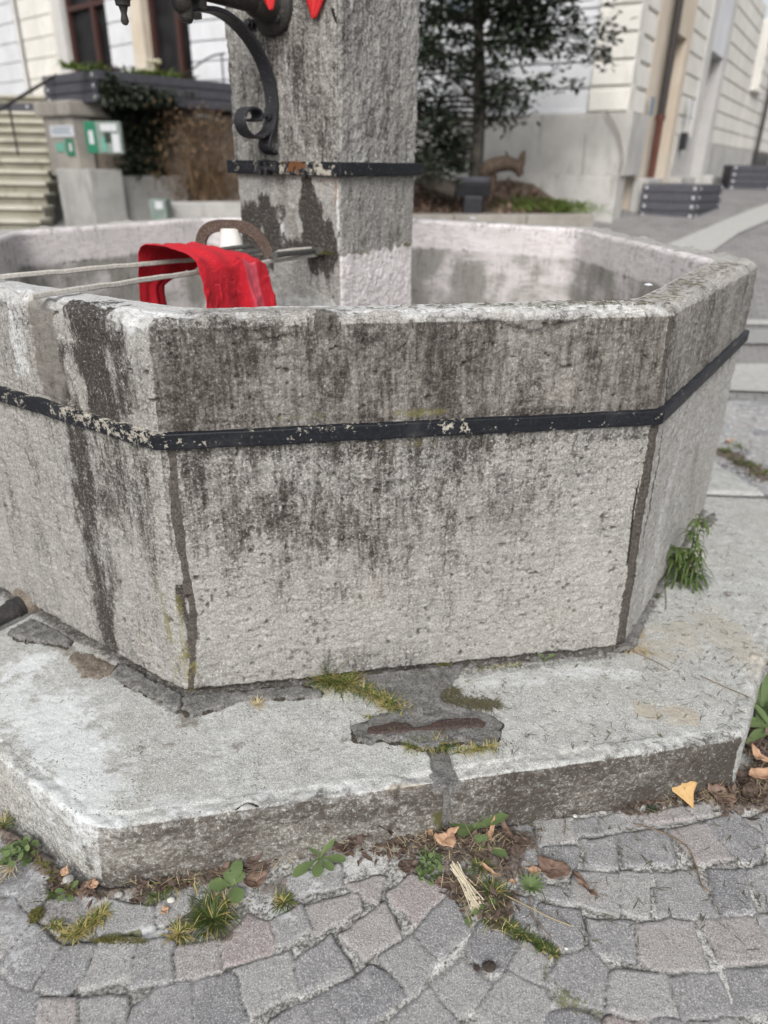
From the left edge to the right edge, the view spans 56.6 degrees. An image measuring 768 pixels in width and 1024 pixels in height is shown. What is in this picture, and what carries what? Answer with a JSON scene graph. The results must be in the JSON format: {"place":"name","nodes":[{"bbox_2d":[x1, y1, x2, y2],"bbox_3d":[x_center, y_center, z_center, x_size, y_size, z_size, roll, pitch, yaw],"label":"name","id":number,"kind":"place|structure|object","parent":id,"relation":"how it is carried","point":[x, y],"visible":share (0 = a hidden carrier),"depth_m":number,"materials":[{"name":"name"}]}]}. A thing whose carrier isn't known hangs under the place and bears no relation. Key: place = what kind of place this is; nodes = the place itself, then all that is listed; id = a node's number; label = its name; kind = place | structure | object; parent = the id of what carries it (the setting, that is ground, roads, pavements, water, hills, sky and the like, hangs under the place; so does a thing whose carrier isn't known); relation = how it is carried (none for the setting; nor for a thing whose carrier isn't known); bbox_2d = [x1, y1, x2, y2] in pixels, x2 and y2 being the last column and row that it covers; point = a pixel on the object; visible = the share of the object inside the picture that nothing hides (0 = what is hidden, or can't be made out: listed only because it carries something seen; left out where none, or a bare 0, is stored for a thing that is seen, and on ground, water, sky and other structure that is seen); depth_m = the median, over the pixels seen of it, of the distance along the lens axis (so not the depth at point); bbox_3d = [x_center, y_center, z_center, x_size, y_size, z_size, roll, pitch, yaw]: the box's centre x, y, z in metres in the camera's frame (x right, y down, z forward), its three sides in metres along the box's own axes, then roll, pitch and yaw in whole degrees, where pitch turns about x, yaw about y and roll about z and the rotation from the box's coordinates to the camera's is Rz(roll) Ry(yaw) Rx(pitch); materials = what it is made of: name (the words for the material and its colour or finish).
{"place":"outdoors","nodes":[
{"label":"outdoors","id":0,"kind":"place"},
{"bbox_2d":[0,400,767,1023],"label":"cobblestone paving","id":1,"kind":"structure","parent":0,"point":[384,940],"depth_m":1.42,"materials":[{"name":"stone"}]},
{"bbox_2d":[0,807,16,836],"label":"grass tuft","id":2,"kind":"object","parent":1,"relation":"on","point":[2,821],"visible":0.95,"depth_m":1.65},
{"bbox_2d":[0,853,21,882],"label":"straw tuft","id":3,"kind":"object","parent":1,"relation":"on","point":[6,873],"visible":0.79,"depth_m":1.54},
{"bbox_2d":[0,836,38,866],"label":"cress clump","id":4,"kind":"object","parent":1,"relation":"on","point":[7,851],"visible":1,"depth_m":1.55,"materials":[{"name":"green plant"}]},
{"bbox_2d":[27,904,44,924],"bbox_3d":[-0.709,0.821,1.453,0.037,0.012,0.043,-12,29,-24],"label":"moss pad","id":5,"kind":"object","parent":1,"relation":"on","point":[36,910],"visible":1,"depth_m":1.45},
{"bbox_2d":[27,841,77,896],"bbox_3d":[-0.724,0.772,1.532,0.206,0.024,0.046,19,32,32],"label":"grass tuft","id":6,"kind":"object","parent":1,"relation":"on","point":[47,864],"visible":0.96,"depth_m":1.54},
{"bbox_2d":[41,915,68,933],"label":"grass tuft","id":7,"kind":"object","parent":1,"relation":"on","point":[52,926],"visible":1,"depth_m":1.44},
{"bbox_2d":[54,924,79,943],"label":"grass tuft","id":8,"kind":"object","parent":1,"relation":"on","point":[61,933],"visible":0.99,"depth_m":1.42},
{"bbox_2d":[55,880,78,901],"bbox_3d":[-0.666,0.793,1.489,0.046,0.010,0.047,1,26,0],"label":"weed rosette","id":9,"kind":"object","parent":1,"relation":"on","point":[61,890],"visible":1,"depth_m":1.49,"materials":[{"name":"green plant"}]},
{"bbox_2d":[61,875,73,886],"bbox_3d":[-0.673,0.786,1.517,0.026,0.021,0.027,1,26,0],"label":"pebble","id":10,"kind":"object","parent":1,"relation":"on","point":[67,879],"visible":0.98,"depth_m":1.51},
{"bbox_2d":[61,892,119,950],"bbox_3d":[-0.595,0.829,1.435,0.068,0.043,0.127,22,33,36],"label":"grass tuft","id":11,"kind":"object","parent":1,"relation":"on","point":[81,927],"visible":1,"depth_m":1.44,"materials":[{"name":"plant"}]},
{"bbox_2d":[89,935,148,944],"bbox_3d":[-0.523,0.844,1.405,0.120,0.010,0.024,1,26,0],"label":"moss pad","id":12,"kind":"object","parent":1,"relation":"on","point":[111,941],"visible":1,"depth_m":1.41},
{"bbox_2d":[139,872,177,905],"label":"grass tuft","id":13,"kind":"object","parent":1,"relation":"on","point":[154,895],"visible":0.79,"depth_m":1.50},
{"bbox_2d":[143,869,203,904],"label":"grass tuft","id":14,"kind":"object","parent":1,"relation":"on","point":[196,889],"visible":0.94,"depth_m":1.50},
{"bbox_2d":[157,915,199,950],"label":"grass tuft","id":15,"kind":"object","parent":1,"relation":"on","point":[177,930],"visible":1,"depth_m":1.43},
{"bbox_2d":[181,884,243,946],"bbox_3d":[-0.352,0.827,1.456,0.142,0.066,0.144,1,26,0],"label":"grass tuft","id":16,"kind":"object","parent":1,"relation":"on","point":[208,913],"visible":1,"depth_m":1.46,"materials":[{"name":"plant"}]},
{"bbox_2d":[208,860,244,903],"bbox_3d":[-0.321,0.788,1.502,0.082,0.026,0.081,-19,33,-35],"label":"weed rosette","id":17,"kind":"object","parent":1,"relation":"on","point":[237,876],"visible":1,"depth_m":1.52,"materials":[{"name":"green plant"}]},
{"bbox_2d":[210,887,245,917],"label":"straw tuft","id":18,"kind":"object","parent":1,"relation":"on","point":[224,894],"visible":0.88,"depth_m":1.49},
{"bbox_2d":[243,870,267,887],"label":"fallen leaf","id":19,"kind":"object","parent":1,"relation":"on","point":[250,880],"visible":1,"depth_m":1.53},
{"bbox_2d":[267,885,298,915],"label":"grass tuft","id":20,"kind":"object","parent":1,"relation":"on","point":[284,898],"visible":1,"depth_m":1.49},
{"bbox_2d":[292,837,345,876],"bbox_3d":[-0.150,0.755,1.552,0.117,0.043,0.078,-17,31,-32],"label":"weed rosette","id":21,"kind":"object","parent":1,"relation":"on","point":[304,867],"visible":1,"depth_m":1.56,"materials":[{"name":"green plant"}]},
{"bbox_2d":[42,446,767,932],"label":"leaf litter","id":22,"kind":"object","parent":1,"relation":"on","point":[186,884],"visible":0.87,"depth_m":1.59,"materials":[{"name":"plant"}]},
{"bbox_2d":[245,852,262,864],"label":"fallen leaf","id":23,"kind":"object","parent":22,"relation":"on","point":[253,860],"visible":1,"depth_m":1.55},
{"bbox_2d":[333,841,357,854],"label":"fallen leaf","id":24,"kind":"object","parent":22,"relation":"on","point":[337,846],"visible":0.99,"depth_m":1.58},
{"bbox_2d":[346,833,369,846],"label":"fallen leaf","id":25,"kind":"object","parent":22,"relation":"on","point":[359,838],"visible":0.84,"depth_m":1.59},
{"bbox_2d":[434,826,458,847],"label":"fallen leaf","id":26,"kind":"object","parent":22,"relation":"on","point":[448,835],"visible":1,"depth_m":1.59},
{"bbox_2d":[450,861,483,910],"bbox_3d":[0.182,0.790,1.517,0.048,0.031,0.112,-10,28,-22],"label":"straw bundle","id":27,"kind":"object","parent":22,"relation":"on","point":[459,874],"visible":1,"depth_m":1.51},
{"bbox_2d":[448,812,508,835],"bbox_3d":[0.216,0.709,1.642,0.139,0.043,0.057,-6,27,-15],"label":"weed rosette","id":28,"kind":"object","parent":22,"relation":"on","point":[499,818],"visible":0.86,"depth_m":1.64,"materials":[{"name":"green plant"}]},
{"bbox_2d":[474,834,507,856],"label":"leaf","id":29,"kind":"object","parent":22,"relation":"on","point":[497,852],"visible":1,"depth_m":1.59,"materials":[{"name":"green plant"}]},
{"bbox_2d":[708,782,736,802],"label":"fallen leaf","id":30,"kind":"object","parent":22,"relation":"on","point":[716,787],"visible":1,"depth_m":1.74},
{"bbox_2d":[742,781,766,799],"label":"fallen leaf","id":31,"kind":"object","parent":22,"relation":"on","point":[748,789],"visible":1,"depth_m":1.75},
{"bbox_2d":[745,736,764,748],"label":"fallen leaf","id":32,"kind":"object","parent":22,"relation":"on","point":[758,744],"visible":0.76,"depth_m":1.89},
{"bbox_2d":[749,767,767,778],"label":"fallen leaf","id":33,"kind":"object","parent":22,"relation":"on","point":[756,773],"visible":1,"depth_m":1.77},
{"bbox_2d":[751,744,767,762],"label":"fallen leaf","id":34,"kind":"object","parent":22,"relation":"on","point":[757,754],"visible":1,"depth_m":1.80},
{"bbox_2d":[397,859,418,873],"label":"fallen leaf","id":35,"kind":"object","parent":1,"relation":"on","point":[409,866],"visible":1,"depth_m":1.56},
{"bbox_2d":[414,845,444,874],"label":"cress clump","id":36,"kind":"object","parent":1,"relation":"on","point":[427,857],"visible":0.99,"depth_m":1.57,"materials":[{"name":"green plant"}]},
{"bbox_2d":[418,861,440,885],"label":"cress clump","id":37,"kind":"object","parent":1,"relation":"on","point":[429,871],"visible":1,"depth_m":1.54,"materials":[{"name":"green plant"}]},
{"bbox_2d":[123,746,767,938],"bbox_3d":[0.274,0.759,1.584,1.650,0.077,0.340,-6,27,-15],"label":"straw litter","id":38,"kind":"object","parent":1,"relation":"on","point":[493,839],"visible":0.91,"depth_m":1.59,"materials":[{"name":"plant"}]},
{"bbox_2d":[461,845,499,882],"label":"grass tuft","id":39,"kind":"object","parent":1,"relation":"on","point":[474,868],"visible":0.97,"depth_m":1.55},
{"bbox_2d":[470,873,514,909],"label":"grass tuft","id":40,"kind":"object","parent":1,"relation":"on","point":[500,889],"visible":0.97,"depth_m":1.51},
{"bbox_2d":[480,912,523,936],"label":"grass tuft","id":41,"kind":"object","parent":1,"relation":"on","point":[514,924],"visible":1,"depth_m":1.45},
{"bbox_2d":[509,834,532,848],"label":"fallen leaf","id":42,"kind":"object","parent":1,"relation":"on","point":[528,840],"visible":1,"depth_m":1.61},
{"bbox_2d":[484,909,560,961],"bbox_3d":[0.273,0.846,1.433,0.182,0.028,0.053,19,31,32],"label":"grass tuft","id":43,"kind":"object","parent":1,"relation":"on","point":[539,944],"visible":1,"depth_m":1.42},
{"bbox_2d":[517,871,546,894],"bbox_3d":[0.315,0.795,1.521,0.061,0.016,0.054,1,26,0],"label":"weed rosette","id":44,"kind":"object","parent":1,"relation":"on","point":[531,883],"visible":1,"depth_m":1.52,"materials":[{"name":"green plant"}]},
{"bbox_2d":[502,893,571,925],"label":"twig","id":45,"kind":"object","parent":1,"relation":"on","point":[537,910],"visible":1,"depth_m":1.47,"materials":[{"name":"wood"}]},
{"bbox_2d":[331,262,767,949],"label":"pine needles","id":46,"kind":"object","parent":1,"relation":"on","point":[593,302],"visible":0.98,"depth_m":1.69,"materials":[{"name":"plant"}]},
{"bbox_2d":[537,855,570,878],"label":"fallen leaf","id":47,"kind":"object","parent":1,"relation":"on","point":[550,868],"visible":1,"depth_m":1.56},
{"bbox_2d":[572,870,597,896],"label":"fallen leaf","id":48,"kind":"object","parent":1,"relation":"on","point":[581,880],"visible":1,"depth_m":1.52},
{"bbox_2d":[633,823,710,892],"bbox_3d":[0.662,0.764,1.609,0.055,0.012,0.211,-14,30,-27],"label":"twig","id":49,"kind":"object","parent":1,"relation":"on","point":[682,843],"visible":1,"depth_m":1.62,"materials":[{"name":"wood"}]},
{"bbox_2d":[672,781,696,808],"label":"fallen leaf","id":50,"kind":"object","parent":1,"relation":"on","point":[686,793],"visible":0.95,"depth_m":1.73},
{"bbox_2d":[736,769,750,778],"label":"fallen leaf","id":51,"kind":"object","parent":1,"relation":"on","point":[742,774],"visible":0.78,"depth_m":1.80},
{"bbox_2d":[746,703,767,742],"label":"weed rosette","id":52,"kind":"object","parent":1,"relation":"on","point":[755,734],"visible":0.66,"depth_m":1.95,"materials":[{"name":"green plant"}]},
{"bbox_2d":[756,673,767,725],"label":"weed rosette","id":53,"kind":"object","parent":1,"relation":"on","point":[762,697],"visible":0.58,"depth_m":2.04,"materials":[{"name":"green plant"}]},
{"bbox_2d":[53,188,767,665],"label":"ground","id":54,"kind":"structure","parent":0,"point":[751,244],"depth_m":9.18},
{"bbox_2d":[0,94,58,229],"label":"stone stairs","id":55,"kind":"structure","parent":54,"relation":"on","point":[29,191],"depth_m":11.11,"materials":[{"name":"stone"}]},
{"bbox_2d":[0,103,33,110],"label":"slatted planter","id":56,"kind":"object","parent":55,"relation":"on","point":[21,106],"visible":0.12,"depth_m":12.77,"materials":[{"name":"stone"}]},
{"bbox_2d":[0,73,57,155],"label":"stair handrail","id":57,"kind":"object","parent":55,"relation":"on","point":[26,93],"visible":0.78,"depth_m":9.70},
{"bbox_2d":[33,99,127,225],"bbox_3d":[-4.284,-4.800,10.405,1.364,2.066,0.712,23,34,37],"label":"gate post","id":58,"kind":"object","parent":54,"relation":"on","point":[90,193],"visible":0.69,"depth_m":9.98,"materials":[{"name":"stone"}]},
{"bbox_2d":[49,125,74,136],"bbox_3d":[-4.491,-5.308,9.932,0.703,0.141,0.013,23,34,37],"label":"notice","id":59,"kind":"object","parent":58,"relation":"attached to","point":[63,131],"visible":1,"depth_m":9.91,"materials":[{"name":"white paper"}]},
{"bbox_2d":[65,139,75,155],"bbox_3d":[-4.372,-5.074,9.920,0.222,0.211,0.016,23,34,37],"label":"sticker","id":60,"kind":"object","parent":58,"relation":"attached to","point":[69,143],"visible":1,"depth_m":9.91,"materials":[{"name":"plastic"}]},
{"bbox_2d":[83,121,125,153],"bbox_3d":[-3.758,-5.035,9.584,0.489,0.387,0.098,2,26,3],"label":"display case","id":61,"kind":"object","parent":58,"relation":"attached to","point":[104,137],"visible":1,"depth_m":9.55,"materials":[{"name":"green metal"}]},
{"bbox_2d":[0,0,193,191],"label":"rusticated building","id":62,"kind":"structure","parent":54,"relation":"on","point":[78,31],"depth_m":15.65,"materials":[{"name":"paint"}]},
{"bbox_2d":[10,0,30,94],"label":"rain pipe","id":63,"kind":"object","parent":62,"relation":"attached to","point":[13,7],"visible":0.48,"depth_m":17.07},
{"bbox_2d":[64,0,111,71],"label":"window","id":64,"kind":"structure","parent":62,"relation":"in","point":[86,19],"depth_m":15.55,"materials":[{"name":"wood"}]},
{"bbox_2d":[147,0,193,114],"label":"window","id":65,"kind":"structure","parent":62,"relation":"in","point":[170,37],"depth_m":13.83,"materials":[{"name":"glass"}]},
{"bbox_2d":[149,198,172,219],"bbox_3d":[-2.901,-3.721,9.349,0.225,0.709,0.206,4,26,5],"label":"meter box","id":66,"kind":"object","parent":54,"relation":"on","point":[160,209],"visible":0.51,"depth_m":9.17,"materials":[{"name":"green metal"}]},
{"bbox_2d":[89,115,239,220],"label":"retaining wall","id":67,"kind":"structure","parent":54,"relation":"on","point":[137,202],"depth_m":10.70,"materials":[{"name":"stone"}]},
{"bbox_2d":[42,70,232,115],"bbox_3d":[-3.153,-6.334,10.879,1.585,0.356,3.408,23,34,37],"label":"slatted planter","id":68,"kind":"object","parent":67,"relation":"on","point":[76,86],"visible":0.44,"depth_m":10.00,"materials":[{"name":"wood"}]},
{"bbox_2d":[56,58,88,70],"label":"potted plant","id":69,"kind":"object","parent":68,"relation":"on","point":[71,65],"visible":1,"depth_m":9.08,"materials":[{"name":"green plant"}]},
{"bbox_2d":[82,59,109,70],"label":"potted plant","id":70,"kind":"object","parent":68,"relation":"on","point":[91,67],"visible":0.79,"depth_m":9.30,"materials":[{"name":"green plant"}]},
{"bbox_2d":[120,63,152,74],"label":"potted plant","id":71,"kind":"object","parent":68,"relation":"on","point":[133,70],"visible":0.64,"depth_m":9.66,"materials":[{"name":"green plant"}]},
{"bbox_2d":[142,59,172,76],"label":"potted plant","id":72,"kind":"object","parent":68,"relation":"on","point":[157,62],"visible":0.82,"depth_m":9.88,"materials":[{"name":"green plant"}]},
{"bbox_2d":[186,53,224,82],"bbox_3d":[-2.957,-6.976,11.587,0.929,0.819,0.037,10,28,17],"label":"handrail","id":73,"kind":"object","parent":68,"relation":"on","point":[202,61],"visible":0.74,"depth_m":11.40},
{"bbox_2d":[90,72,193,187],"bbox_3d":[-3.372,-5.190,10.217,0.860,1.768,1.843,23,34,38],"label":"ivy","id":74,"kind":"object","parent":67,"relation":"on","point":[125,105],"visible":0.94,"depth_m":10.16,"materials":[{"name":"green plant"}]},
{"bbox_2d":[132,94,239,201],"bbox_3d":[-2.545,-4.843,9.843,2.614,1.646,1.613,9,27,16],"label":"dry bush","id":75,"kind":"object","parent":54,"relation":"on","point":[209,184],"visible":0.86,"depth_m":9.74,"materials":[{"name":"plant"}]},
{"bbox_2d":[171,201,240,217],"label":"bed kerb","id":76,"kind":"structure","parent":54,"relation":"on","point":[181,209],"depth_m":9.62,"materials":[{"name":"stone"}]},
{"bbox_2d":[0,0,767,887],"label":"stone fountain","id":77,"kind":"object","parent":54,"relation":"on","point":[212,520],"visible":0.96,"depth_m":1.76,"materials":[{"name":"stone"}]},
{"bbox_2d":[138,242,276,307],"bbox_3d":[-0.535,-0.615,2.132,0.350,0.364,0.360,15,30,26],"label":"red cloth","id":78,"kind":"object","parent":77,"relation":"hanging from","point":[231,278],"visible":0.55,"depth_m":2.06,"materials":[{"name":"fabric"}]},
{"bbox_2d":[246,695,267,710],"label":"straw tuft","id":79,"kind":"object","parent":77,"relation":"on","point":[258,703],"visible":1,"depth_m":1.80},
{"bbox_2d":[306,0,323,18],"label":"knitted pennant","id":80,"kind":"object","parent":77,"relation":"hanging from","point":[314,7],"visible":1,"depth_m":2.14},
{"bbox_2d":[301,670,370,700],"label":"grass tuft","id":81,"kind":"object","parent":77,"relation":"on","point":[347,678],"visible":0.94,"depth_m":1.86,"materials":[{"name":"plant"}]},
{"bbox_2d":[346,680,409,710],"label":"grass tuft","id":82,"kind":"object","parent":77,"relation":"on","point":[373,693],"visible":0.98,"depth_m":1.82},
{"bbox_2d":[374,699,418,717],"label":"grass tuft","id":83,"kind":"object","parent":77,"relation":"on","point":[386,706],"visible":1,"depth_m":1.78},
{"bbox_2d":[400,730,458,756],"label":"grass tuft","id":84,"kind":"object","parent":77,"relation":"on","point":[409,746],"visible":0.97,"depth_m":1.67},
{"bbox_2d":[441,684,463,702],"bbox_3d":[0.171,0.471,1.834,0.070,0.038,0.096,12,28,21],"label":"needle heap","id":85,"kind":"object","parent":77,"relation":"on","point":[452,690],"visible":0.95,"depth_m":1.83,"materials":[{"name":"brown plant"}]},
{"bbox_2d":[441,694,505,714],"bbox_3d":[0.218,0.490,1.809,0.183,0.034,0.088,4,26,7],"label":"needle heap","id":86,"kind":"object","parent":77,"relation":"on","point":[472,702],"visible":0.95,"depth_m":1.80,"materials":[{"name":"brown plant"}]},
{"bbox_2d":[447,738,500,758],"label":"grass tuft","id":87,"kind":"object","parent":77,"relation":"on","point":[474,749],"visible":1,"depth_m":1.66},
{"bbox_2d":[613,637,657,657],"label":"withered grass","id":88,"kind":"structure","parent":77,"relation":"on","point":[642,650],"depth_m":2.02,"materials":[{"name":"plant"}]},
{"bbox_2d":[662,514,716,595],"bbox_3d":[0.990,0.153,2.300,0.215,0.287,0.181,1,26,0],"label":"narrow leaved plant","id":89,"kind":"object","parent":77,"relation":"on","point":[678,555],"visible":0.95,"depth_m":2.30,"materials":[{"name":"green plant"}]},
{"bbox_2d":[189,0,767,222],"bbox_3d":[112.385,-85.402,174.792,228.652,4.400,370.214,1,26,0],"label":"corner building","id":90,"kind":"structure","parent":54,"relation":"on","point":[719,76],"depth_m":9.90,"materials":[{"name":"paint"}]},
{"bbox_2d":[582,110,622,174],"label":"dead vine","id":91,"kind":"object","parent":90,"relation":"attached to","point":[619,140],"visible":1,"depth_m":9.15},
{"bbox_2d":[647,0,683,177],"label":"downpipe","id":92,"kind":"object","parent":90,"relation":"attached to","point":[660,117],"visible":0.75,"depth_m":9.85,"materials":[{"name":"metal"}]},
{"bbox_2d":[678,132,688,149],"bbox_3d":[4.917,-6.089,11.702,0.100,0.255,0.160,16,30,28],"label":"mailbox","id":93,"kind":"object","parent":90,"relation":"attached to","point":[683,140],"visible":1,"depth_m":11.65,"materials":[{"name":"black plastic"}]},
{"bbox_2d":[751,91,767,164],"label":"downpipe","id":94,"kind":"object","parent":90,"relation":"attached to","point":[762,123],"visible":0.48,"depth_m":18.97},
{"bbox_2d":[413,213,594,226],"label":"bed kerb","id":95,"kind":"structure","parent":54,"relation":"on","point":[575,219],"depth_m":8.07,"materials":[{"name":"stone"}]},
{"bbox_2d":[456,177,489,213],"bbox_3d":[0.994,-3.557,8.034,0.370,0.395,0.206,1,26,0],"label":"floodlight","id":96,"kind":"object","parent":95,"relation":"on","point":[473,191],"visible":0.86,"depth_m":7.95,"materials":[{"name":"black plastic"}]},
{"bbox_2d":[638,183,723,217],"bbox_3d":[4.250,-4.434,10.169,0.676,0.447,1.281,22,33,36],"label":"slatted planter","id":97,"kind":"object","parent":54,"relation":"on","point":[685,200],"visible":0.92,"depth_m":9.87,"materials":[{"name":"wood"}]},
{"bbox_2d":[669,204,767,250],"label":"kerb strip","id":98,"kind":"object","parent":54,"relation":"on","point":[713,237],"visible":0.77,"depth_m":9.22,"materials":[{"name":"stone"}]},
{"bbox_2d":[720,165,767,189],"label":"slatted planter","id":99,"kind":"object","parent":54,"relation":"on","point":[753,177],"visible":0.94,"depth_m":13.76,"materials":[{"name":"wood"}]},
{"bbox_2d":[730,363,767,390],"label":"slab strip","id":100,"kind":"object","parent":54,"relation":"on","point":[749,376],"visible":0.58,"depth_m":5.22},
{"bbox_2d":[745,330,767,342],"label":"stone slab","id":101,"kind":"object","parent":54,"relation":"on","point":[757,336],"visible":0.45,"depth_m":6.11,"materials":[{"name":"stone"}]},
{"bbox_2d":[746,320,767,324],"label":"stone channel","id":102,"kind":"object","parent":54,"relation":"on","point":[757,322],"visible":0.42,"depth_m":6.48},
{"bbox_2d":[482,960,495,972],"bbox_3d":[0.203,0.878,1.376,0.028,0.010,0.023,1,26,0],"label":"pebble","id":103,"kind":"object","parent":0,"point":[488,966],"visible":1,"depth_m":1.37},
{"bbox_2d":[413,174,569,213],"bbox_3d":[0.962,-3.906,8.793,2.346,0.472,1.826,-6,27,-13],"label":"bed mulch","id":104,"kind":"object","parent":0,"point":[422,205],"visible":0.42,"depth_m":8.56,"materials":[{"name":"soil"}]},
{"bbox_2d":[415,170,455,198],"bbox_3d":[0.612,-3.805,8.253,0.520,0.308,0.190,14,29,24],"label":"fallen log","id":105,"kind":"object","parent":104,"relation":"on","point":[442,187],"visible":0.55,"depth_m":8.19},
{"bbox_2d":[479,150,525,205],"bbox_3d":[1.326,-3.813,8.143,0.543,0.590,0.170,1,26,0],"label":"wooden animal","id":106,"kind":"object","parent":104,"relation":"on","point":[491,167],"visible":0.94,"depth_m":8.04},
{"bbox_2d":[414,0,636,194],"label":"holly tree","id":107,"kind":"object","parent":104,"relation":"on","point":[481,13],"visible":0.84,"depth_m":7.76,"materials":[{"name":"green plant"}]},
{"bbox_2d":[492,193,628,215],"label":"grass","id":108,"kind":"structure","parent":104,"relation":"on","point":[578,206],"depth_m":8.62,"materials":[{"name":"green plant"}]},
{"bbox_2d":[755,0,767,165],"label":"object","id":109,"kind":"structure","parent":0,"point":[762,160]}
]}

